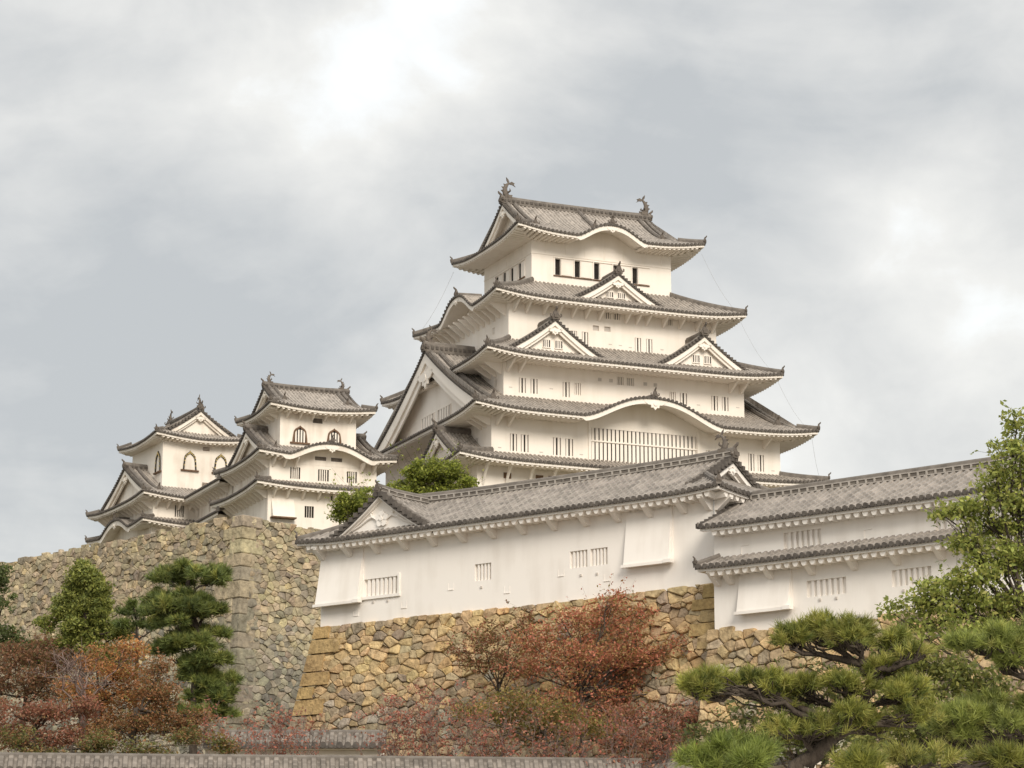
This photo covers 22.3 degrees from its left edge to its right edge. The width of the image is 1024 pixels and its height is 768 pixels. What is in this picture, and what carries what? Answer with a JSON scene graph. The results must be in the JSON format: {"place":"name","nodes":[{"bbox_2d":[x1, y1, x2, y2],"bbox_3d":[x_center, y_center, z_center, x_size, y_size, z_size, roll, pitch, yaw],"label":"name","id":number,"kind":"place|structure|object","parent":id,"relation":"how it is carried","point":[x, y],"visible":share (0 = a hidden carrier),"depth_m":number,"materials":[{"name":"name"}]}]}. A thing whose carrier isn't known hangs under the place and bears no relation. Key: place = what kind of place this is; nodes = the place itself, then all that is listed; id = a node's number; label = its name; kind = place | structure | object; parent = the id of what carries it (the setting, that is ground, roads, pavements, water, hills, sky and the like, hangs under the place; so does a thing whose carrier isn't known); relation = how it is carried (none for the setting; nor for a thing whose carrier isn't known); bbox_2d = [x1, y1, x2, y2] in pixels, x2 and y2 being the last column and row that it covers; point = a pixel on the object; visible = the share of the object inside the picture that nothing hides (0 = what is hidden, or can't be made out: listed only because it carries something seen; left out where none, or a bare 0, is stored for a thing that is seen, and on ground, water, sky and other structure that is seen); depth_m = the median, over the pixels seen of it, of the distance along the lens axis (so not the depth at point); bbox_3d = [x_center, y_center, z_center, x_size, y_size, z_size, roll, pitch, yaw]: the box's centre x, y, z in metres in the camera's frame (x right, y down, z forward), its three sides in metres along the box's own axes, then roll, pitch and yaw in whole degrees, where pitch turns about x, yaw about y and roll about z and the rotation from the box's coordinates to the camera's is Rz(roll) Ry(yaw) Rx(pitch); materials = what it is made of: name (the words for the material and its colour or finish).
{"place":"outdoors","nodes":[
{"label":"outdoors","id":0,"kind":"place"},
{"bbox_2d":[182,474,233,527],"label":"covered corridor","id":1,"kind":"object","parent":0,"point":[198,499],"visible":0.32,"depth_m":234.20,"materials":[{"name":"paint"}]},
{"bbox_2d":[0,0,1023,562],"label":"sky","id":2,"kind":"structure","parent":0,"point":[209,199],"materials":[{"name":"grey"}]},
{"bbox_3d":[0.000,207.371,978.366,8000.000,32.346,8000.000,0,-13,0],"label":"ground","id":3,"kind":"structure","parent":0,"visible":0},
{"bbox_2d":[0,562,51,654],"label":"conifer","id":4,"kind":"object","parent":3,"relation":"on","point":[4,631],"visible":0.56,"depth_m":126.44,"materials":[{"name":"green plant"}]},
{"bbox_2d":[0,622,81,751],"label":"cherry tree","id":5,"kind":"object","parent":3,"relation":"on","point":[38,680],"visible":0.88,"depth_m":117.47,"materials":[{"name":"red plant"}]},
{"bbox_2d":[0,675,106,752],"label":"cherry tree","id":6,"kind":"object","parent":3,"relation":"on","point":[55,713],"visible":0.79,"depth_m":106.92,"materials":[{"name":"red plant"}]},
{"bbox_2d":[15,557,135,752],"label":"conifer","id":7,"kind":"object","parent":3,"relation":"on","point":[85,610],"visible":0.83,"depth_m":128.28,"materials":[{"name":"green plant"}]},
{"bbox_2d":[28,637,133,752],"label":"bare tree","id":8,"kind":"object","parent":3,"relation":"on","point":[80,681],"visible":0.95,"depth_m":108.91,"materials":[{"name":"plant"}]},
{"bbox_2d":[44,633,177,749],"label":"cherry tree","id":9,"kind":"object","parent":3,"relation":"on","point":[104,667],"visible":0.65,"depth_m":113.56,"materials":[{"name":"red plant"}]},
{"bbox_2d":[0,713,244,753],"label":"shrub","id":10,"kind":"object","parent":3,"relation":"on","point":[100,743],"visible":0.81,"depth_m":104.34,"materials":[{"name":"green plant"}]},
{"bbox_2d":[109,596,168,735],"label":"pine tree","id":11,"kind":"object","parent":3,"relation":"on","point":[128,610],"visible":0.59,"depth_m":127.32,"materials":[{"name":"green plant"}]},
{"bbox_2d":[86,647,223,749],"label":"cherry tree","id":12,"kind":"object","parent":3,"relation":"on","point":[143,719],"visible":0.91,"depth_m":110.87,"materials":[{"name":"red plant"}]},
{"bbox_2d":[0,515,320,753],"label":"stone bastion","id":13,"kind":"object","parent":3,"relation":"on","point":[273,620],"visible":0.19,"depth_m":142.91,"materials":[{"name":"stone"}]},
{"bbox_2d":[85,394,241,545],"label":"keep","id":14,"kind":"structure","parent":3,"relation":"on","point":[166,471],"depth_m":244.30,"materials":[{"name":"paint"}]},
{"bbox_2d":[153,451,161,474],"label":"bell window","id":15,"kind":"structure","parent":14,"relation":"in","point":[157,468],"depth_m":244.00,"materials":[{"name":"white paint"}]},
{"bbox_2d":[175,505,183,516],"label":"barred window","id":16,"kind":"structure","parent":14,"relation":"in","point":[178,513],"depth_m":240.57,"materials":[{"name":"paint"}]},
{"bbox_2d":[180,451,198,471],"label":"bell window","id":17,"kind":"structure","parent":14,"relation":"in","point":[189,464],"depth_m":244.26,"materials":[{"name":"white paint"}]},
{"bbox_2d":[211,454,226,473],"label":"bell window","id":18,"kind":"structure","parent":14,"relation":"in","point":[220,461],"depth_m":245.76,"materials":[{"name":"white paint"}]},
{"bbox_2d":[135,555,247,753],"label":"pine tree","id":19,"kind":"object","parent":3,"relation":"on","point":[198,668],"visible":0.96,"depth_m":120.89,"materials":[{"name":"green plant"}]},
{"bbox_2d":[194,694,336,754],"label":"red shrub","id":20,"kind":"object","parent":3,"relation":"on","point":[274,741],"visible":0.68,"depth_m":105.47,"materials":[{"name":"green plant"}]},
{"bbox_2d":[203,730,386,755],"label":"coped wall","id":21,"kind":"structure","parent":3,"relation":"on","point":[344,742],"depth_m":111.07,"materials":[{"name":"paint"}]},
{"bbox_2d":[209,372,399,529],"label":"keep","id":22,"kind":"structure","parent":3,"relation":"on","point":[296,443],"depth_m":224.21,"materials":[{"name":"paint"}]},
{"bbox_2d":[290,467,299,478],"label":"barred window","id":23,"kind":"structure","parent":22,"relation":"in","point":[294,472],"depth_m":222.19,"materials":[{"name":"paint"}]},
{"bbox_2d":[290,426,309,444],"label":"bell window","id":24,"kind":"structure","parent":22,"relation":"in","point":[299,434],"depth_m":224.59,"materials":[{"name":"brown wood"}]},
{"bbox_2d":[305,506,312,517],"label":"barred window","id":25,"kind":"structure","parent":22,"relation":"in","point":[308,510],"depth_m":221.70,"materials":[{"name":"paint"}]},
{"bbox_2d":[318,469,327,481],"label":"barred window","id":26,"kind":"structure","parent":22,"relation":"in","point":[322,474],"depth_m":223.17,"materials":[{"name":"paint"}]},
{"bbox_2d":[327,428,340,443],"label":"bell window","id":27,"kind":"structure","parent":22,"relation":"in","point":[337,436],"depth_m":225.91,"materials":[{"name":"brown wood"}]},
{"bbox_2d":[347,471,355,482],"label":"barred window","id":28,"kind":"structure","parent":22,"relation":"in","point":[352,474],"depth_m":224.20,"materials":[{"name":"paint"}]},
{"bbox_2d":[0,752,641,767],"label":"coped wall","id":29,"kind":"structure","parent":3,"relation":"on","point":[65,760],"depth_m":100.44,"materials":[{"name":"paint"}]},
{"bbox_2d":[319,469,396,524],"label":"broadleaf tree","id":30,"kind":"object","parent":3,"relation":"on","point":[345,506],"visible":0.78,"depth_m":149.56,"materials":[{"name":"green plant"}]},
{"bbox_2d":[349,678,502,756],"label":"red shrub","id":31,"kind":"object","parent":3,"relation":"on","point":[425,730],"visible":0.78,"depth_m":104.45,"materials":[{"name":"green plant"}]},
{"bbox_2d":[386,437,483,493],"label":"broadleaf tree","id":32,"kind":"object","parent":3,"relation":"on","point":[440,475],"visible":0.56,"depth_m":154.34,"materials":[{"name":"green plant"}]},
{"bbox_2d":[439,599,542,756],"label":"cherry tree","id":33,"kind":"object","parent":3,"relation":"on","point":[482,638],"visible":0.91,"depth_m":114.95,"materials":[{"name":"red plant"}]},
{"bbox_2d":[288,583,714,761],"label":"stone wall","id":34,"kind":"structure","parent":3,"relation":"on","point":[350,670],"depth_m":119.15,"materials":[{"name":"beige stone"}]},
{"bbox_2d":[294,429,769,626],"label":"long turret","id":35,"kind":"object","parent":34,"relation":"on","point":[385,553],"visible":0.87,"depth_m":119.19,"materials":[{"name":"paint"}]},
{"bbox_2d":[366,576,396,596],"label":"barred window","id":36,"kind":"structure","parent":35,"relation":"in","point":[387,585],"depth_m":123.91,"materials":[{"name":"paint"}]},
{"bbox_2d":[477,563,490,580],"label":"barred window","id":37,"kind":"structure","parent":35,"relation":"in","point":[483,570],"depth_m":120.13,"materials":[{"name":"paint"}]},
{"bbox_2d":[572,550,586,567],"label":"barred window","id":38,"kind":"structure","parent":35,"relation":"in","point":[579,558],"depth_m":116.77,"materials":[{"name":"paint"}]},
{"bbox_2d":[592,548,607,565],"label":"barred window","id":39,"kind":"structure","parent":35,"relation":"in","point":[599,556],"depth_m":116.09,"materials":[{"name":"paint"}]},
{"bbox_2d":[443,698,595,756],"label":"red shrub","id":40,"kind":"object","parent":3,"relation":"on","point":[500,742],"visible":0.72,"depth_m":103.43,"materials":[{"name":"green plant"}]},
{"bbox_2d":[448,678,622,756],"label":"cherry tree","id":41,"kind":"object","parent":3,"relation":"on","point":[554,713],"visible":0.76,"depth_m":107.45,"materials":[{"name":"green plant"}]},
{"bbox_2d":[493,574,697,755],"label":"cherry tree","id":42,"kind":"object","parent":3,"relation":"on","point":[580,683],"visible":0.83,"depth_m":111.99,"materials":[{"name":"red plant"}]},
{"bbox_2d":[374,177,830,487],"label":"castle keep","id":43,"kind":"structure","parent":3,"relation":"on","point":[574,339],"depth_m":232.76,"materials":[{"name":"paint"}]},
{"bbox_2d":[421,412,434,429],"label":"barred window","id":44,"kind":"structure","parent":43,"relation":"in","point":[426,421],"depth_m":236.58,"materials":[{"name":"paint"}]},
{"bbox_2d":[437,403,450,421],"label":"barred window","id":45,"kind":"structure","parent":43,"relation":"in","point":[445,411],"depth_m":232.91,"materials":[{"name":"paint"}]},
{"bbox_2d":[495,273,501,280],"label":"shutter window","id":46,"kind":"structure","parent":43,"relation":"in","point":[499,278],"depth_m":241.95,"materials":[{"name":"paint"}]},
{"bbox_2d":[502,268,509,280],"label":"shutter window","id":47,"kind":"structure","parent":43,"relation":"in","point":[506,276],"depth_m":240.42,"materials":[{"name":"paint"}]},
{"bbox_2d":[510,434,515,450],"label":"barred window","id":48,"kind":"structure","parent":43,"relation":"in","point":[512,436],"depth_m":222.95,"materials":[{"name":"paint"}]},
{"bbox_2d":[510,263,516,280],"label":"shutter window","id":49,"kind":"structure","parent":43,"relation":"in","point":[514,270],"depth_m":238.81,"materials":[{"name":"paint"}]},
{"bbox_2d":[517,258,524,279],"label":"shutter window","id":50,"kind":"structure","parent":43,"relation":"in","point":[521,267],"depth_m":237.24,"materials":[{"name":"paint"}]},
{"bbox_2d":[519,378,524,392],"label":"barred window","id":51,"kind":"structure","parent":43,"relation":"in","point":[521,380],"depth_m":227.24,"materials":[{"name":"paint"}]},
{"bbox_2d":[521,435,527,451],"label":"barred window","id":52,"kind":"structure","parent":43,"relation":"in","point":[524,438],"depth_m":223.38,"materials":[{"name":"paint"}]},
{"bbox_2d":[531,379,536,393],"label":"barred window","id":53,"kind":"structure","parent":43,"relation":"in","point":[533,381],"depth_m":227.68,"materials":[{"name":"paint"}]},
{"bbox_2d":[553,437,559,454],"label":"barred window","id":54,"kind":"structure","parent":43,"relation":"in","point":[556,441],"depth_m":224.53,"materials":[{"name":"paint"}]},
{"bbox_2d":[553,257,572,277],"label":"shutter window","id":55,"kind":"structure","parent":43,"relation":"in","point":[566,265],"depth_m":236.63,"materials":[{"name":"paint"}]},
{"bbox_2d":[563,382,568,396],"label":"barred window","id":56,"kind":"structure","parent":43,"relation":"in","point":[565,384],"depth_m":228.85,"materials":[{"name":"paint"}]},
{"bbox_2d":[565,439,571,455],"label":"barred window","id":57,"kind":"structure","parent":43,"relation":"in","point":[568,442],"depth_m":225.03,"materials":[{"name":"paint"}]},
{"bbox_2d":[574,383,579,394],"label":"barred window","id":58,"kind":"structure","parent":43,"relation":"in","point":[576,385],"depth_m":229.30,"materials":[{"name":"paint"}]},
{"bbox_2d":[573,259,592,279],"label":"shutter window","id":59,"kind":"structure","parent":43,"relation":"in","point":[585,266],"depth_m":237.39,"materials":[{"name":"paint"}]},
{"bbox_2d":[582,332,586,343],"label":"barred window","id":60,"kind":"structure","parent":43,"relation":"in","point":[584,334],"depth_m":233.31,"materials":[{"name":"paint"}]},
{"bbox_2d":[592,261,611,280],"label":"shutter window","id":61,"kind":"structure","parent":43,"relation":"in","point":[605,269],"depth_m":238.14,"materials":[{"name":"paint"}]},
{"bbox_2d":[605,312,609,318],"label":"barred window","id":62,"kind":"structure","parent":43,"relation":"in","point":[607,315],"depth_m":234.73,"materials":[{"name":"paint"}]},
{"bbox_2d":[613,313,618,319],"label":"barred window","id":63,"kind":"structure","parent":43,"relation":"in","point":[615,316],"depth_m":235.02,"materials":[{"name":"paint"}]},
{"bbox_2d":[617,377,622,384],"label":"barred window","id":64,"kind":"structure","parent":43,"relation":"in","point":[619,380],"depth_m":231.15,"materials":[{"name":"paint"}]},
{"bbox_2d":[612,263,630,280],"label":"shutter window","id":65,"kind":"structure","parent":43,"relation":"in","point":[626,273],"depth_m":239.01,"materials":[{"name":"paint"}]},
{"bbox_2d":[626,378,632,385],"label":"barred window","id":66,"kind":"structure","parent":43,"relation":"in","point":[629,381],"depth_m":231.49,"materials":[{"name":"paint"}]},
{"bbox_2d":[635,338,639,351],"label":"barred window","id":67,"kind":"structure","parent":43,"relation":"in","point":[637,340],"depth_m":235.31,"materials":[{"name":"paint"}]},
{"bbox_2d":[631,266,649,286],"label":"shutter window","id":68,"kind":"structure","parent":43,"relation":"in","point":[643,274],"depth_m":239.66,"materials":[{"name":"paint"}]},
{"bbox_2d":[591,428,694,448],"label":"barred window","id":69,"kind":"structure","parent":43,"relation":"in","point":[600,434],"depth_m":228.07,"materials":[{"name":"paint"}]},
{"bbox_2d":[591,442,695,463],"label":"barred window","id":70,"kind":"structure","parent":43,"relation":"in","point":[599,450],"depth_m":227.35,"materials":[{"name":"paint"}]},
{"bbox_2d":[646,339,651,352],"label":"barred window","id":71,"kind":"structure","parent":43,"relation":"in","point":[648,341],"depth_m":235.77,"materials":[{"name":"paint"}]},
{"bbox_2d":[669,392,674,400],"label":"barred window","id":72,"kind":"structure","parent":43,"relation":"in","point":[671,394],"depth_m":232.96,"materials":[{"name":"paint"}]},
{"bbox_2d":[680,393,685,404],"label":"barred window","id":73,"kind":"structure","parent":43,"relation":"in","point":[682,395],"depth_m":233.36,"materials":[{"name":"paint"}]},
{"bbox_2d":[711,396,716,410],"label":"barred window","id":74,"kind":"structure","parent":43,"relation":"in","point":[714,398],"depth_m":234.56,"materials":[{"name":"paint"}]},
{"bbox_2d":[722,397,727,410],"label":"barred window","id":75,"kind":"structure","parent":43,"relation":"in","point":[724,399],"depth_m":234.96,"materials":[{"name":"paint"}]},
{"bbox_2d":[748,454,753,470],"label":"barred window","id":76,"kind":"structure","parent":43,"relation":"in","point":[750,456],"depth_m":231.94,"materials":[{"name":"paint"}]},
{"bbox_2d":[758,455,762,471],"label":"barred window","id":77,"kind":"structure","parent":43,"relation":"in","point":[760,457],"depth_m":232.28,"materials":[{"name":"paint"}]},
{"bbox_2d":[561,696,717,767],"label":"red shrub","id":78,"kind":"object","parent":3,"relation":"on","point":[635,733],"visible":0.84,"depth_m":102.27,"materials":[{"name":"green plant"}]},
{"bbox_2d":[589,688,699,760],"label":"shrub","id":79,"kind":"object","parent":3,"relation":"on","point":[674,714],"visible":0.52,"depth_m":108.50,"materials":[{"name":"red plant"}]},
{"bbox_2d":[670,720,790,767],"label":"pine tree","id":80,"kind":"object","parent":3,"relation":"on","point":[744,750],"visible":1,"depth_m":31.67,"materials":[{"name":"green plant"}]},
{"bbox_2d":[641,742,828,767],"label":"coped wall","id":81,"kind":"structure","parent":3,"relation":"on","point":[668,764],"depth_m":100.00,"materials":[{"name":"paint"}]},
{"bbox_2d":[674,656,908,767],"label":"leafy shrub","id":82,"kind":"object","parent":3,"relation":"on","point":[742,721],"visible":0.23,"depth_m":61.63,"materials":[{"name":"green plant"}]},
{"bbox_2d":[671,605,949,767],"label":"pine tree","id":83,"kind":"object","parent":3,"relation":"on","point":[815,733],"visible":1,"depth_m":33.79,"materials":[{"name":"green plant"}]},
{"bbox_2d":[697,604,1023,767],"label":"stone wall","id":84,"kind":"structure","parent":3,"relation":"on","point":[731,646],"depth_m":107.30,"materials":[{"name":"beige stone"}]},
{"bbox_2d":[692,454,1023,631],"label":"white gallery","id":85,"kind":"object","parent":84,"relation":"on","point":[860,544],"visible":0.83,"depth_m":107.05,"materials":[{"name":"paint"}]},
{"bbox_2d":[786,529,820,549],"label":"barred window","id":86,"kind":"structure","parent":85,"relation":"in","point":[800,539],"depth_m":108.37,"materials":[{"name":"paint"}]},
{"bbox_2d":[809,577,845,596],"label":"barred window","id":87,"kind":"structure","parent":85,"relation":"in","point":[824,587],"depth_m":106.48,"materials":[{"name":"paint"}]},
{"bbox_2d":[894,567,930,586],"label":"barred window","id":88,"kind":"structure","parent":85,"relation":"in","point":[901,577],"depth_m":103.99,"materials":[{"name":"paint"}]},
{"bbox_2d":[937,512,978,530],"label":"barred window","id":89,"kind":"structure","parent":85,"relation":"in","point":[945,526],"depth_m":104.04,"materials":[{"name":"paint"}]},
{"bbox_2d":[824,732,1023,767],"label":"pine tree","id":90,"kind":"object","parent":3,"relation":"on","point":[1002,755],"visible":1,"depth_m":30.70,"materials":[{"name":"green plant"}]},
{"bbox_2d":[840,621,1023,763],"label":"leafy shrub","id":91,"kind":"object","parent":3,"relation":"on","point":[961,672],"visible":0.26,"depth_m":49.84,"materials":[{"name":"green plant"}]},
{"bbox_2d":[875,400,1023,703],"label":"broadleaf tree","id":92,"kind":"object","parent":3,"relation":"on","point":[1008,554],"visible":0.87,"depth_m":56.42,"materials":[{"name":"green plant"}]},
{"bbox_2d":[912,611,1023,752],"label":"pine tree","id":93,"kind":"object","parent":3,"relation":"on","point":[969,718],"visible":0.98,"depth_m":36.81,"materials":[{"name":"green plant"}]}
]}

